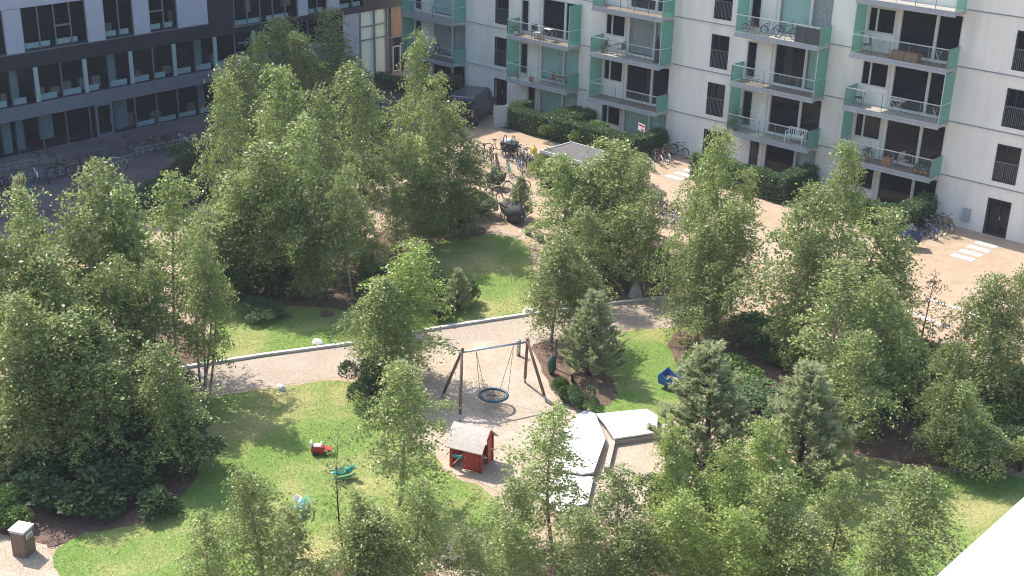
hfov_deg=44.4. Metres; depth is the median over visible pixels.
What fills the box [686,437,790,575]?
birch tree
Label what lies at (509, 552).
birch tree
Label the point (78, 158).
bicycle
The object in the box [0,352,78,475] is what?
birch tree
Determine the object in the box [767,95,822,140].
glazed door
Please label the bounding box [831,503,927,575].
birch tree
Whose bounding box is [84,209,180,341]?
birch tree
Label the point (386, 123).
shrub
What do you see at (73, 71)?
office building
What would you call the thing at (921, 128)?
glazed door
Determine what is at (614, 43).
table
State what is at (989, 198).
door
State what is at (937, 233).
bicycle
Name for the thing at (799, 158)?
glazed door
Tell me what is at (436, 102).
birch tree
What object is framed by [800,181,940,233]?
hedge
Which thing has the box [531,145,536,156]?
litter bag
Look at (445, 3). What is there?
glazed door
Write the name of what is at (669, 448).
birch tree
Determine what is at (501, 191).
bicycle
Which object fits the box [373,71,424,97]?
hedge
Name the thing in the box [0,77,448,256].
pavement
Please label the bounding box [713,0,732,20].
window
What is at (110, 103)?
door
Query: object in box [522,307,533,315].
boulder
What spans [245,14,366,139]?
birch tree
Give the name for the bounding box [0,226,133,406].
birch tree
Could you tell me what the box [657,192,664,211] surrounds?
bicycle
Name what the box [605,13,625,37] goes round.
window
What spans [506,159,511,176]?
bicycle
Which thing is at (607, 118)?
window
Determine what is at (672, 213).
bicycle
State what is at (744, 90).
balcony door
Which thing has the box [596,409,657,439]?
timber deck
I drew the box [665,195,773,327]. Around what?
birch tree
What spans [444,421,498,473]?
playhouse
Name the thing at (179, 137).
bicycle
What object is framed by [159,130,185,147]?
bicycle
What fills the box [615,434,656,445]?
sandbox beam
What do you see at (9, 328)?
birch tree
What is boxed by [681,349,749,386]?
shrub
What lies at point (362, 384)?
shrub
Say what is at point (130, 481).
shrub
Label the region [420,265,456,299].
shrub
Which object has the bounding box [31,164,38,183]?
bicycle
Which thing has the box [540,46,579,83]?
glazed door
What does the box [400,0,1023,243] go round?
apartment building
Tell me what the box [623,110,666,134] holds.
glazed door
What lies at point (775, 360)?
shrub
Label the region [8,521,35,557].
waste bin
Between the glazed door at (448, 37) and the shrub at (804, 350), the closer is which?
the shrub at (804, 350)
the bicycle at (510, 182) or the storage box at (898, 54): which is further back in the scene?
the bicycle at (510, 182)
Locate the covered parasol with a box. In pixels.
[653,35,659,63]
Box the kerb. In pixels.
[179,295,667,369]
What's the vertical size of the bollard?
0.730 m
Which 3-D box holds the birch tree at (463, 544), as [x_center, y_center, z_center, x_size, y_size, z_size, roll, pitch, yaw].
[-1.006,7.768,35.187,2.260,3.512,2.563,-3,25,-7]
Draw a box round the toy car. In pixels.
[310,440,331,456]
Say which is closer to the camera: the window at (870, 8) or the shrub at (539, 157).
the window at (870, 8)
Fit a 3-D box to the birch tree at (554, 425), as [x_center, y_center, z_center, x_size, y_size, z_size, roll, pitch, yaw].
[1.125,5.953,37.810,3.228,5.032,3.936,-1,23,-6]
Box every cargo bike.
[479,165,506,190]
[485,135,518,156]
[499,200,524,226]
[879,225,922,248]
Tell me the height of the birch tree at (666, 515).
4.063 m
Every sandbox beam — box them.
[604,440,614,471]
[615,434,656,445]
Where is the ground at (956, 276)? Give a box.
[0,62,1023,557]
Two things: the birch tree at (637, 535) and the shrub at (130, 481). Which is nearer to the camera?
the birch tree at (637, 535)
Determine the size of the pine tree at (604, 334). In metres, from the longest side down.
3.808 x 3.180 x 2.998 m
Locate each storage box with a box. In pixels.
[794,24,819,45]
[890,49,906,60]
[904,52,921,62]
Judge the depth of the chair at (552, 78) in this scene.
85.10 m
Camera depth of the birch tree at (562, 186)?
59.18 m
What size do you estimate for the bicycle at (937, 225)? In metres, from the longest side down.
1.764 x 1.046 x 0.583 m
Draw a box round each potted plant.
[510,20,520,34]
[599,42,606,52]
[726,106,752,129]
[728,120,736,129]
[860,142,874,160]
[912,161,919,173]
[917,163,925,174]
[922,163,929,175]
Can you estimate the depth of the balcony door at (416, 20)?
94.14 m
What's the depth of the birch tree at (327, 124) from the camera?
57.13 m
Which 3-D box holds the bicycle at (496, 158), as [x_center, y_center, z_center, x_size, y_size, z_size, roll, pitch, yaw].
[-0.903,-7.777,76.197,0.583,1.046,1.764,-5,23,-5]
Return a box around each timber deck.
[538,474,593,514]
[552,409,605,476]
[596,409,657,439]
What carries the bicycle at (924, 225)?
on the ground at (956, 276)
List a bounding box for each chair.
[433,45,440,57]
[529,23,537,34]
[547,71,556,85]
[604,38,611,53]
[616,41,626,55]
[852,96,861,105]
[861,35,872,51]
[895,151,908,169]
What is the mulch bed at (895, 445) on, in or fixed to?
on the ground at (956, 276)
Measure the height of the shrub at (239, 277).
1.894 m
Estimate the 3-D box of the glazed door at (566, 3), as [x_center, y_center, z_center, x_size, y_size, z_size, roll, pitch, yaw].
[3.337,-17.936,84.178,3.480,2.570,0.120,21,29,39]
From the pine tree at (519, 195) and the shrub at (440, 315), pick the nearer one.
the shrub at (440, 315)
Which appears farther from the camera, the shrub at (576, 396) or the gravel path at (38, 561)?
the shrub at (576, 396)
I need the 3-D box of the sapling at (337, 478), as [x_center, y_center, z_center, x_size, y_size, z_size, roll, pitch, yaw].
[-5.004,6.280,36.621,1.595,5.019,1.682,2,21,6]
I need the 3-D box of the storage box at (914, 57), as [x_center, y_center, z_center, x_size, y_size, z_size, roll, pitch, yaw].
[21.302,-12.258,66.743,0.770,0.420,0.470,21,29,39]
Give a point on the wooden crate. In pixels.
(884, 161)
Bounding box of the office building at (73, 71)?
[0,0,405,158]
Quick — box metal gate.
[493,104,508,128]
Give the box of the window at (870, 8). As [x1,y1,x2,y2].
[866,5,897,35]
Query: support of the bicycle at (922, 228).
on the ground at (956, 276)
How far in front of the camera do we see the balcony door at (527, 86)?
87.83 m
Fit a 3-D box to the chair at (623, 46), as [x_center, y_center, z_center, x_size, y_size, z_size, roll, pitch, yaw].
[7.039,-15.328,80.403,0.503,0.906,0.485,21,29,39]
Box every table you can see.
[542,28,554,40]
[555,75,565,88]
[608,42,620,54]
[873,40,887,55]
[888,98,907,112]
[934,50,942,63]
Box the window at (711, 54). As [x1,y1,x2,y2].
[709,34,729,69]
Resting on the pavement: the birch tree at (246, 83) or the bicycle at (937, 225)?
the birch tree at (246, 83)
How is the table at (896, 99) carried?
on the apartment building at (691, 86)
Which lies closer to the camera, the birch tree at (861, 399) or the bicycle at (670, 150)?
the birch tree at (861, 399)
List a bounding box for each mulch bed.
[0,383,207,546]
[235,254,382,309]
[331,524,785,575]
[363,390,408,428]
[369,223,485,267]
[531,341,584,407]
[535,235,688,307]
[571,366,617,405]
[667,321,1021,471]
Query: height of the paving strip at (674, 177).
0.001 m
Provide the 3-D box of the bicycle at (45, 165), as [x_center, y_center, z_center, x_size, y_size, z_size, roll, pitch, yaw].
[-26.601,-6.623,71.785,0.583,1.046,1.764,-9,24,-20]
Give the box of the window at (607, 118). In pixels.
[601,104,620,126]
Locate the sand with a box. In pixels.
[419,340,694,521]
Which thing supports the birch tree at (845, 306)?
on the mulch bed at (895, 445)
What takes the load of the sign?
on the ground at (956, 276)
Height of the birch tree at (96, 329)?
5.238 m
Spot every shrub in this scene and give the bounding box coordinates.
[0,390,57,462]
[0,440,73,489]
[0,483,34,527]
[8,464,71,509]
[11,401,128,442]
[46,473,128,520]
[55,440,127,481]
[73,455,162,500]
[87,390,206,461]
[115,318,207,376]
[127,177,191,214]
[127,335,198,416]
[127,412,227,472]
[136,483,183,521]
[158,140,223,190]
[183,149,254,197]
[208,265,262,298]
[225,263,293,297]
[237,296,285,321]
[269,262,305,289]
[337,357,411,402]
[340,107,402,153]
[342,250,380,275]
[344,153,395,194]
[357,269,415,301]
[358,395,410,422]
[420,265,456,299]
[427,298,457,319]
[437,276,480,302]
[438,196,480,228]
[468,188,499,216]
[526,147,557,187]
[538,124,563,136]
[550,376,574,403]
[551,162,579,191]
[559,282,587,305]
[567,384,600,411]
[568,119,609,143]
[584,253,635,280]
[623,152,650,179]
[633,247,688,280]
[634,472,693,518]
[668,454,771,515]
[676,359,770,389]
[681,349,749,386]
[724,307,814,351]
[725,377,784,412]
[756,347,800,370]
[759,394,808,438]
[778,335,834,360]
[818,379,892,431]
[834,351,929,406]
[867,371,922,416]
[885,337,971,400]
[903,361,984,406]
[926,418,1023,482]
[966,362,1023,399]
[976,395,1023,434]
[985,423,1023,471]
[999,362,1023,402]
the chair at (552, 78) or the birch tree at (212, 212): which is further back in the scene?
the chair at (552, 78)
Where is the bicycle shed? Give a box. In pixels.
[540,142,628,191]
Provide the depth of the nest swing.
47.55 m
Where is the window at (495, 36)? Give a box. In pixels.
[494,36,506,66]
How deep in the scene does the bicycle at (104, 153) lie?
74.79 m
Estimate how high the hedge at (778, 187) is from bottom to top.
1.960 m
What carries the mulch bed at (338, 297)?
on the lawn at (312, 333)
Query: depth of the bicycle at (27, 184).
69.78 m
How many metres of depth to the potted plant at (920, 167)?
67.89 m
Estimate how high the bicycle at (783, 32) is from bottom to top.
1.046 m
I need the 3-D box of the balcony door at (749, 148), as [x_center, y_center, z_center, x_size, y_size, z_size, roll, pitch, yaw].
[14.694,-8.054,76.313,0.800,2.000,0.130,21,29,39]
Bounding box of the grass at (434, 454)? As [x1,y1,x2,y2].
[52,232,1023,575]
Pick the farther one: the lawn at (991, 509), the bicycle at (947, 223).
the bicycle at (947, 223)
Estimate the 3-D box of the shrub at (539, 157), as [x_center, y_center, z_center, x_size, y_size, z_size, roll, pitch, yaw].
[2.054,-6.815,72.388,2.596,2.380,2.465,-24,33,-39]
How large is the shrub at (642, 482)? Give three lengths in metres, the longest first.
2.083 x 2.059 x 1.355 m
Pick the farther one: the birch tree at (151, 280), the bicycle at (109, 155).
the bicycle at (109, 155)
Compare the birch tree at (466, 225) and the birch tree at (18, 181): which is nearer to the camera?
the birch tree at (18, 181)
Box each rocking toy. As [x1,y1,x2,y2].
[293,494,309,517]
[329,463,355,479]
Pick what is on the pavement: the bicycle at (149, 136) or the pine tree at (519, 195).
the bicycle at (149, 136)
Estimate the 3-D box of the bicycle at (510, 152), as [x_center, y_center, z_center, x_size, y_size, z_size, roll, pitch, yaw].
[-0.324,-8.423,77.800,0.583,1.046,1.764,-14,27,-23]
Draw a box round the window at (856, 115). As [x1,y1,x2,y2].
[853,113,882,140]
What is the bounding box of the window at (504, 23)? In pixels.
[495,0,508,24]
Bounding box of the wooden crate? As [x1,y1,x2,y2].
[881,156,893,165]
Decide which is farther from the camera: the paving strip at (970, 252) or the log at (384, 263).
the paving strip at (970, 252)
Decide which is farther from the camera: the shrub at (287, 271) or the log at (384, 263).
the log at (384, 263)
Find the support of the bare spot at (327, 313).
on the lawn at (312, 333)
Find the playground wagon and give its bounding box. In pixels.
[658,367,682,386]
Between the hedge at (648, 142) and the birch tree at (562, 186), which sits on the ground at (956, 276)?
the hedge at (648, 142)
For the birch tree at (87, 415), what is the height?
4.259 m
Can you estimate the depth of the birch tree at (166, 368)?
41.57 m
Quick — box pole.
[555,339,563,369]
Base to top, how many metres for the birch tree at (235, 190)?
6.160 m
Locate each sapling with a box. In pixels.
[313,420,356,572]
[912,269,959,347]
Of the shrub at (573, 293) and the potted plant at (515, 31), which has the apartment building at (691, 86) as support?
the potted plant at (515, 31)
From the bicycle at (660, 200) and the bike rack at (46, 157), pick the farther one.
the bike rack at (46, 157)
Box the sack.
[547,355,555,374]
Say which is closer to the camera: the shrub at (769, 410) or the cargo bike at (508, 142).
the shrub at (769, 410)
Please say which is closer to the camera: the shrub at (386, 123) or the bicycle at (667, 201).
the bicycle at (667, 201)
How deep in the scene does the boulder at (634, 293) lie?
57.81 m
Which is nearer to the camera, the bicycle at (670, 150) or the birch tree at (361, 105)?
the birch tree at (361, 105)
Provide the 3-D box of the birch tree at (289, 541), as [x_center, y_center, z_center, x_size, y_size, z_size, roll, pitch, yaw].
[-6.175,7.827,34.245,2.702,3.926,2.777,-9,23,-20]
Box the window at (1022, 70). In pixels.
[1011,30,1023,71]
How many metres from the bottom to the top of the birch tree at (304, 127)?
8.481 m
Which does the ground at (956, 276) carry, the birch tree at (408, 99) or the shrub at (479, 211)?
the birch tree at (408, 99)
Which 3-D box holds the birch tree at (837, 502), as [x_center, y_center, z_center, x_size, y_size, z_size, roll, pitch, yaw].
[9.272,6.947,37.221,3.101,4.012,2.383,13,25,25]
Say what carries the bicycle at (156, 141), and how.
on the pavement
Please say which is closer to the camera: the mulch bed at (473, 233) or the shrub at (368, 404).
the shrub at (368, 404)
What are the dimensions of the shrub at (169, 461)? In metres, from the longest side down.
3.301 x 2.986 x 1.936 m
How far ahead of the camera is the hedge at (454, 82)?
91.12 m
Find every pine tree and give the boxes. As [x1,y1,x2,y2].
[439,267,476,310]
[501,175,533,216]
[556,288,630,375]
[646,338,765,466]
[750,357,865,486]
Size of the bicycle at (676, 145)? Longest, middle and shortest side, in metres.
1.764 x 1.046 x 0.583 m
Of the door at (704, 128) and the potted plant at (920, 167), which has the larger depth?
the door at (704, 128)
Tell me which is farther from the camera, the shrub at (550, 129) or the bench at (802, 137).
the shrub at (550, 129)
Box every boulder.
[276,384,285,391]
[312,338,323,345]
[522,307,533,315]
[628,281,642,298]
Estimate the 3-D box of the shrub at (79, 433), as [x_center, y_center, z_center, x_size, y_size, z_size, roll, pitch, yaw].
[-15.488,4.637,44.070,4.783,1.936,4.609,21,28,40]
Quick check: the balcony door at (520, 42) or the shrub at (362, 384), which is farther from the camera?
the balcony door at (520, 42)
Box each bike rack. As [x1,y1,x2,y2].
[0,154,132,186]
[0,156,48,169]
[136,135,196,156]
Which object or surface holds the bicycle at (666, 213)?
on the ground at (956, 276)
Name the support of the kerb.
on the path at (298, 367)
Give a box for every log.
[303,289,334,294]
[376,259,389,265]
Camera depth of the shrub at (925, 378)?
47.63 m
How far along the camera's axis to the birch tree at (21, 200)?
44.14 m
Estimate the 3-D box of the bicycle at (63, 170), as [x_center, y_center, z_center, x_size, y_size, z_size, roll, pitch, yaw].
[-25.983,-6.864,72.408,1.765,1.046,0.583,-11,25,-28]
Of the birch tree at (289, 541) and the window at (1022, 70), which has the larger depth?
the window at (1022, 70)
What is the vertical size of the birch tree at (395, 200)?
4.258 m
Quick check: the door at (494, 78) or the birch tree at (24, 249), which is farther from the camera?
the door at (494, 78)
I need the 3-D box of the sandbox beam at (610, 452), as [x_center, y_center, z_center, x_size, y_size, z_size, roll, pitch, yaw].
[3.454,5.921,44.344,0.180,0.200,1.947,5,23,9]
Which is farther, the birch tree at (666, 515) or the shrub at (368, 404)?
the shrub at (368, 404)
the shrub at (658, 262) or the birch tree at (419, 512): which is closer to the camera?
the birch tree at (419, 512)
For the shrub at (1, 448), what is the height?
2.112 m
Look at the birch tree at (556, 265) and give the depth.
51.87 m
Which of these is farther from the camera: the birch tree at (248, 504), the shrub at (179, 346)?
the shrub at (179, 346)
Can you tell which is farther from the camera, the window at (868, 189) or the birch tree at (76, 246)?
the window at (868, 189)
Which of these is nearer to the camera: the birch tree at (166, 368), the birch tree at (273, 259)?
the birch tree at (166, 368)
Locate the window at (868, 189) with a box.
[848,165,874,190]
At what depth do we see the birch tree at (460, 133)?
62.96 m
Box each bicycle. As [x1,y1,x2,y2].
[0,174,12,194]
[0,175,28,196]
[17,174,30,192]
[29,146,56,164]
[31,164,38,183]
[41,164,50,183]
[47,160,76,178]
[54,158,83,175]
[76,153,84,171]
[92,147,119,164]
[100,153,127,169]
[123,133,132,150]
[128,134,155,152]
[146,132,172,148]
[147,135,154,152]
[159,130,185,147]
[161,133,169,146]
[175,130,187,142]
[472,145,490,161]
[479,148,491,165]
[486,184,503,202]
[488,147,496,164]
[493,152,501,164]
[500,144,512,162]
[502,173,530,192]
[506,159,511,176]
[513,149,523,166]
[515,156,523,174]
[517,144,526,156]
[520,152,529,165]
[524,147,533,160]
[524,158,532,175]
[652,148,662,166]
[653,203,675,223]
[656,209,682,228]
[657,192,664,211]
[658,147,670,164]
[661,144,673,161]
[662,200,674,220]
[662,206,689,220]
[670,142,688,158]
[742,20,760,33]
[748,76,762,85]
[761,22,777,36]
[773,21,795,39]
[916,214,929,235]
[917,217,934,238]
[919,219,938,240]
[924,215,943,236]
[930,214,952,235]
[935,213,954,233]
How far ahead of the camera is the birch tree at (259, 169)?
54.96 m
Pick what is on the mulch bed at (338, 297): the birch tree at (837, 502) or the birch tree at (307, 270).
the birch tree at (307, 270)
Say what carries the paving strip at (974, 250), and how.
on the ground at (956, 276)
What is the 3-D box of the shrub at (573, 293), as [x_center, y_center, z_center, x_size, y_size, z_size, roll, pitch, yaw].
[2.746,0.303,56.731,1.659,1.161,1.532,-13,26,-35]
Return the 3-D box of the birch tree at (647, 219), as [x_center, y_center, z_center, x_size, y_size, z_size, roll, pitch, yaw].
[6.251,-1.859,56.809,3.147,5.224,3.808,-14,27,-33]
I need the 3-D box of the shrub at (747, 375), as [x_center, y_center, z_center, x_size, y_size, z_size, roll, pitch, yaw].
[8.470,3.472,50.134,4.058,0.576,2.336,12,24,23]
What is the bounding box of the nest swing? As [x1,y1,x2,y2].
[441,337,546,421]
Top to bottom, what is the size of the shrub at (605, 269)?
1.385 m
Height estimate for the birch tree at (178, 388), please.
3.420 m
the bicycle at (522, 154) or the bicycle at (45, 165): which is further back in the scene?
the bicycle at (522, 154)
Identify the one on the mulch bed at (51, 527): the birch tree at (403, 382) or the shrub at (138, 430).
the shrub at (138, 430)
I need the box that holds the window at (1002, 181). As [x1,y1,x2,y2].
[992,144,1021,185]
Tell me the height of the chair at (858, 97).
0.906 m
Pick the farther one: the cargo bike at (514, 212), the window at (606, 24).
the window at (606, 24)
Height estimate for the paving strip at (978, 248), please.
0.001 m
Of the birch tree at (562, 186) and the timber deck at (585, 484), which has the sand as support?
the timber deck at (585, 484)
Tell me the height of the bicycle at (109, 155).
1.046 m
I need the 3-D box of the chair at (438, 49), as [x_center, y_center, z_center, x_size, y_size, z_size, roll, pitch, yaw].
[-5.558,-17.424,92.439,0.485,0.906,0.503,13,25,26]
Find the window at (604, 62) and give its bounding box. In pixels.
[603,59,623,82]
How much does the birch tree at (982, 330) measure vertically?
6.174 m
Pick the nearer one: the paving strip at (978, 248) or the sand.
the sand
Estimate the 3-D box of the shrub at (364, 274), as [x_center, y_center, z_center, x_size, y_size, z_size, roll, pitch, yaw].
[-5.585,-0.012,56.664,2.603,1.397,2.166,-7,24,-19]
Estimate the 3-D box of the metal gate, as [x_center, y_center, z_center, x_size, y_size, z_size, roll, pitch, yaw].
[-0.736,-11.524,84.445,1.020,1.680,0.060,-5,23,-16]
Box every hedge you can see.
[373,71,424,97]
[422,72,463,102]
[501,99,583,138]
[548,106,669,157]
[688,151,819,204]
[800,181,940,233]
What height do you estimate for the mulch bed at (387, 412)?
0.001 m
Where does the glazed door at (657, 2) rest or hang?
in the apartment building at (691, 86)
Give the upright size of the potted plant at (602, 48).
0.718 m
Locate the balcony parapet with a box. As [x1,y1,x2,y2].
[937,497,1023,575]
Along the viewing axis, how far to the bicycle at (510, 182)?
71.82 m
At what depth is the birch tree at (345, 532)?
34.59 m
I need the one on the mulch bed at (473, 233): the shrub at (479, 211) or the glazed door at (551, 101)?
the shrub at (479, 211)
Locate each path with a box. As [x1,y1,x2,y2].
[0,539,59,575]
[160,289,744,393]
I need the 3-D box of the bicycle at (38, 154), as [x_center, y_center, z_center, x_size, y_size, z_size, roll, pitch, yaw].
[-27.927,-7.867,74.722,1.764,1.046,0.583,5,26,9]
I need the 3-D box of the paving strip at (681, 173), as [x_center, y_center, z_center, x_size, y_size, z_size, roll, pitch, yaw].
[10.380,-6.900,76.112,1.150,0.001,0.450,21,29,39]
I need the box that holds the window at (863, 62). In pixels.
[860,60,889,89]
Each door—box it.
[94,102,114,136]
[392,45,400,71]
[415,19,421,40]
[433,0,452,16]
[433,23,464,57]
[433,63,464,74]
[494,78,506,105]
[519,42,528,74]
[521,0,529,32]
[527,86,535,109]
[539,89,577,113]
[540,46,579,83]
[542,0,579,40]
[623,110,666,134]
[625,64,669,105]
[627,17,668,58]
[630,0,661,12]
[702,128,720,153]
[739,89,753,126]
[744,40,758,78]
[747,140,760,164]
[749,0,762,28]
[763,144,815,167]
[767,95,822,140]
[772,44,824,91]
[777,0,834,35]
[876,172,937,200]
[881,120,946,169]
[889,66,951,116]
[897,10,963,62]
[982,197,1011,238]
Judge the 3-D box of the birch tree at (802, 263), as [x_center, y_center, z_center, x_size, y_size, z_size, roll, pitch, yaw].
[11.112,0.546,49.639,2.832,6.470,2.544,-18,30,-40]
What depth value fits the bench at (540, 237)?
64.67 m
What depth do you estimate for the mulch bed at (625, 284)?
59.32 m
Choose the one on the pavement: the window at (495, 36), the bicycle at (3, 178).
the bicycle at (3, 178)
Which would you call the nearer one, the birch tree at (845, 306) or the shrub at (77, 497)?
the shrub at (77, 497)
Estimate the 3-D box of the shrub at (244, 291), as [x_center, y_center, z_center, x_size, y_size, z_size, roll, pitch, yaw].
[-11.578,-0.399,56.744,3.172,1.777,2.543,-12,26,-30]
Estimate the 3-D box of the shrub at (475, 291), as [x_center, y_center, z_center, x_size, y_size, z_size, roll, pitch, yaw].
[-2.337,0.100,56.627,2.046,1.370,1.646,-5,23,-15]
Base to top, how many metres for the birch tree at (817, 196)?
8.031 m
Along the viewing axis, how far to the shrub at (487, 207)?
67.38 m
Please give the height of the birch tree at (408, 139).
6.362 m
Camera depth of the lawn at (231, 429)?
42.28 m
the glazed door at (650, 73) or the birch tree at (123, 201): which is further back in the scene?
the glazed door at (650, 73)
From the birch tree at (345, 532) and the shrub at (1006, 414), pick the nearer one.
the birch tree at (345, 532)
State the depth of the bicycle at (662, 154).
78.03 m
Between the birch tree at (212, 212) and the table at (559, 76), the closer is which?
the birch tree at (212, 212)
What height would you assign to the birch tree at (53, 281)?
7.304 m
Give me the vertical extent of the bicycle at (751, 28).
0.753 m
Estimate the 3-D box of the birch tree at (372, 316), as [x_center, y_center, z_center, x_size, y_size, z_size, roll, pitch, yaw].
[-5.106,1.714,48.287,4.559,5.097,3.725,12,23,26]
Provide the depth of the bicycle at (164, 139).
77.81 m
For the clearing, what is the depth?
38.47 m
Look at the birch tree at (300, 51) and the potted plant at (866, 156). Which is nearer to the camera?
the potted plant at (866, 156)
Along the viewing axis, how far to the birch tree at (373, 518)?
34.49 m
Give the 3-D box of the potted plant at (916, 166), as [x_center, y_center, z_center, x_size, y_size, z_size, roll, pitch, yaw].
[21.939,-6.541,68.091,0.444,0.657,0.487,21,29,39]
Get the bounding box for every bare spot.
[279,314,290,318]
[319,310,334,316]
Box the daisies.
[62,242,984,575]
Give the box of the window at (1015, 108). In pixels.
[1001,88,1023,130]
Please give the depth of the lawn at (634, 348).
50.73 m
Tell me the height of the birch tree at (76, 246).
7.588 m
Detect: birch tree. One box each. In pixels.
[0,184,128,348]
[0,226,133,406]
[0,231,96,401]
[0,287,106,475]
[0,302,152,467]
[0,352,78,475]
[10,172,65,286]
[14,246,145,434]
[46,205,164,373]
[46,356,149,471]
[49,156,171,345]
[70,252,157,361]
[73,312,164,444]
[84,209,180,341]
[102,180,192,355]
[112,257,195,364]
[119,337,233,478]
[133,167,220,362]
[134,376,217,482]
[151,203,240,294]
[155,225,239,404]
[171,506,272,575]
[178,203,301,299]
[187,63,257,234]
[189,463,322,575]
[191,169,279,293]
[192,51,280,161]
[207,139,298,294]
[215,189,294,295]
[223,61,342,251]
[224,30,281,140]
[244,164,328,297]
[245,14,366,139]
[255,111,362,295]
[261,501,334,575]
[271,204,351,300]
[275,30,343,145]
[290,81,384,263]
[299,182,373,298]
[302,505,445,575]
[304,162,394,303]
[310,6,383,120]
[310,505,389,575]
[316,56,435,226]
[328,273,440,396]
[332,484,403,575]
[335,355,467,510]
[350,203,393,286]
[354,236,460,377]
[358,132,459,244]
[373,26,444,190]
[377,182,420,263]
[378,475,462,575]
[381,170,470,251]
[382,69,474,238]
[389,98,515,236]
[434,151,497,239]
[438,520,502,575]
[462,473,546,575]
[462,510,579,575]
[491,399,605,563]
[511,152,627,270]
[511,229,625,347]
[538,506,648,575]
[541,134,667,266]
[543,159,634,278]
[561,205,634,303]
[567,461,670,575]
[578,508,696,575]
[590,155,661,287]
[597,486,723,575]
[603,187,686,299]
[624,418,717,566]
[646,221,743,347]
[649,123,743,321]
[650,260,734,350]
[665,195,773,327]
[679,504,789,575]
[686,166,780,312]
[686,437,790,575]
[703,413,823,556]
[711,178,847,354]
[719,467,852,575]
[761,229,823,373]
[771,511,845,575]
[772,470,885,571]
[774,206,934,360]
[777,137,881,333]
[781,256,922,428]
[801,328,906,462]
[827,272,935,419]
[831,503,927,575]
[839,234,947,349]
[850,464,967,575]
[891,340,981,473]
[924,377,996,479]
[925,271,1023,410]
[959,263,1023,394]
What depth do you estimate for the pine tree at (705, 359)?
42.68 m
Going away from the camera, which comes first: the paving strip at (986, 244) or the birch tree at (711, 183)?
the birch tree at (711, 183)
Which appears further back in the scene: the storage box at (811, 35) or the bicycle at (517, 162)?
the bicycle at (517, 162)
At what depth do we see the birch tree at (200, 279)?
45.80 m
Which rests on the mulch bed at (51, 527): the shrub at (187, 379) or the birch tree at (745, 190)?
the shrub at (187, 379)
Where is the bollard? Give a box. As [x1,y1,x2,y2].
[516,339,520,356]
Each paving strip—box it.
[663,167,692,180]
[665,174,683,179]
[674,171,688,176]
[948,239,1000,261]
[951,253,974,260]
[959,249,982,256]
[966,245,990,251]
[974,241,997,247]
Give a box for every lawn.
[53,380,507,575]
[200,234,534,361]
[564,326,701,424]
[734,456,1023,575]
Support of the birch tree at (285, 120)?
on the lawn at (312, 333)
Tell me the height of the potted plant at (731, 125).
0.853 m
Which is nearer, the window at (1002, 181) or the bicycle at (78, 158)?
the window at (1002, 181)
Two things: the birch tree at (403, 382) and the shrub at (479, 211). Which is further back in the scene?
the shrub at (479, 211)
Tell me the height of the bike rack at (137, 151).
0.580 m
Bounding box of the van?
[449,85,495,125]
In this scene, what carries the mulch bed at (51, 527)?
on the ground at (956, 276)
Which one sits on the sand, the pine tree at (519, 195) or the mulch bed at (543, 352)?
the mulch bed at (543, 352)
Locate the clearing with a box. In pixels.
[435,531,493,575]
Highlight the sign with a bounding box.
[638,123,644,132]
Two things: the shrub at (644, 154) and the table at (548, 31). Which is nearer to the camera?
the shrub at (644, 154)
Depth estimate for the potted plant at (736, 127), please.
75.40 m
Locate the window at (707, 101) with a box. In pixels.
[705,82,724,117]
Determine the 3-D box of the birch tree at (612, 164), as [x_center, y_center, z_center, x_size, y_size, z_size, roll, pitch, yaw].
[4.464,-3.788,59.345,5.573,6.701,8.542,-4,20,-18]
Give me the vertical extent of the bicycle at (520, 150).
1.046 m
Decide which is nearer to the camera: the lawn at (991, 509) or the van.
the lawn at (991, 509)
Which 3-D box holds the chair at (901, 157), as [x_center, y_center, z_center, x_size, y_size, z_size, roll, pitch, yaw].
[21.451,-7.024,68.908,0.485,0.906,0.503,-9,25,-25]
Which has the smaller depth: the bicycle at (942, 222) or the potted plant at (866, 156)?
the bicycle at (942, 222)
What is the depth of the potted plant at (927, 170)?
67.67 m
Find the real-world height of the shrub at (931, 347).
2.288 m
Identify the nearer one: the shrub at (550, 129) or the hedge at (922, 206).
the hedge at (922, 206)
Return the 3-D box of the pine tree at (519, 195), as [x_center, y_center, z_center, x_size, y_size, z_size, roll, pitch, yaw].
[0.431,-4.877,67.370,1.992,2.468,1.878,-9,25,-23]
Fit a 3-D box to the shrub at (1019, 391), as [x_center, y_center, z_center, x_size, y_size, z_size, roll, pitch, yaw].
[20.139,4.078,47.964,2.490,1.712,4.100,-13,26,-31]
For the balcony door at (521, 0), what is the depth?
86.29 m
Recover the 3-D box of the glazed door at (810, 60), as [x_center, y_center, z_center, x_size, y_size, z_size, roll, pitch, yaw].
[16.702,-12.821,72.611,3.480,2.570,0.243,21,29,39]
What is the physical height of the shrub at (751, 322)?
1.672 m
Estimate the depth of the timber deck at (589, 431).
44.76 m
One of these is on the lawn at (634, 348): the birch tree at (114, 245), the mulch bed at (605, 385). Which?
the mulch bed at (605, 385)
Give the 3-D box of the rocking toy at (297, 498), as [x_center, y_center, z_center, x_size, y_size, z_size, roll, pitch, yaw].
[-6.832,7.001,40.583,0.532,0.360,0.866,28,17,-17]
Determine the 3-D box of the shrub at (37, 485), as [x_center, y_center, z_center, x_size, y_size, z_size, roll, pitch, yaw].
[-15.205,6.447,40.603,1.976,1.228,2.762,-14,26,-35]
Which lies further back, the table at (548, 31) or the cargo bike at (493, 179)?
the table at (548, 31)
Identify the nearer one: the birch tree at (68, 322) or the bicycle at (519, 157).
the birch tree at (68, 322)
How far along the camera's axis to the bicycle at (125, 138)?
78.17 m
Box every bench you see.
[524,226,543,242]
[784,126,807,145]

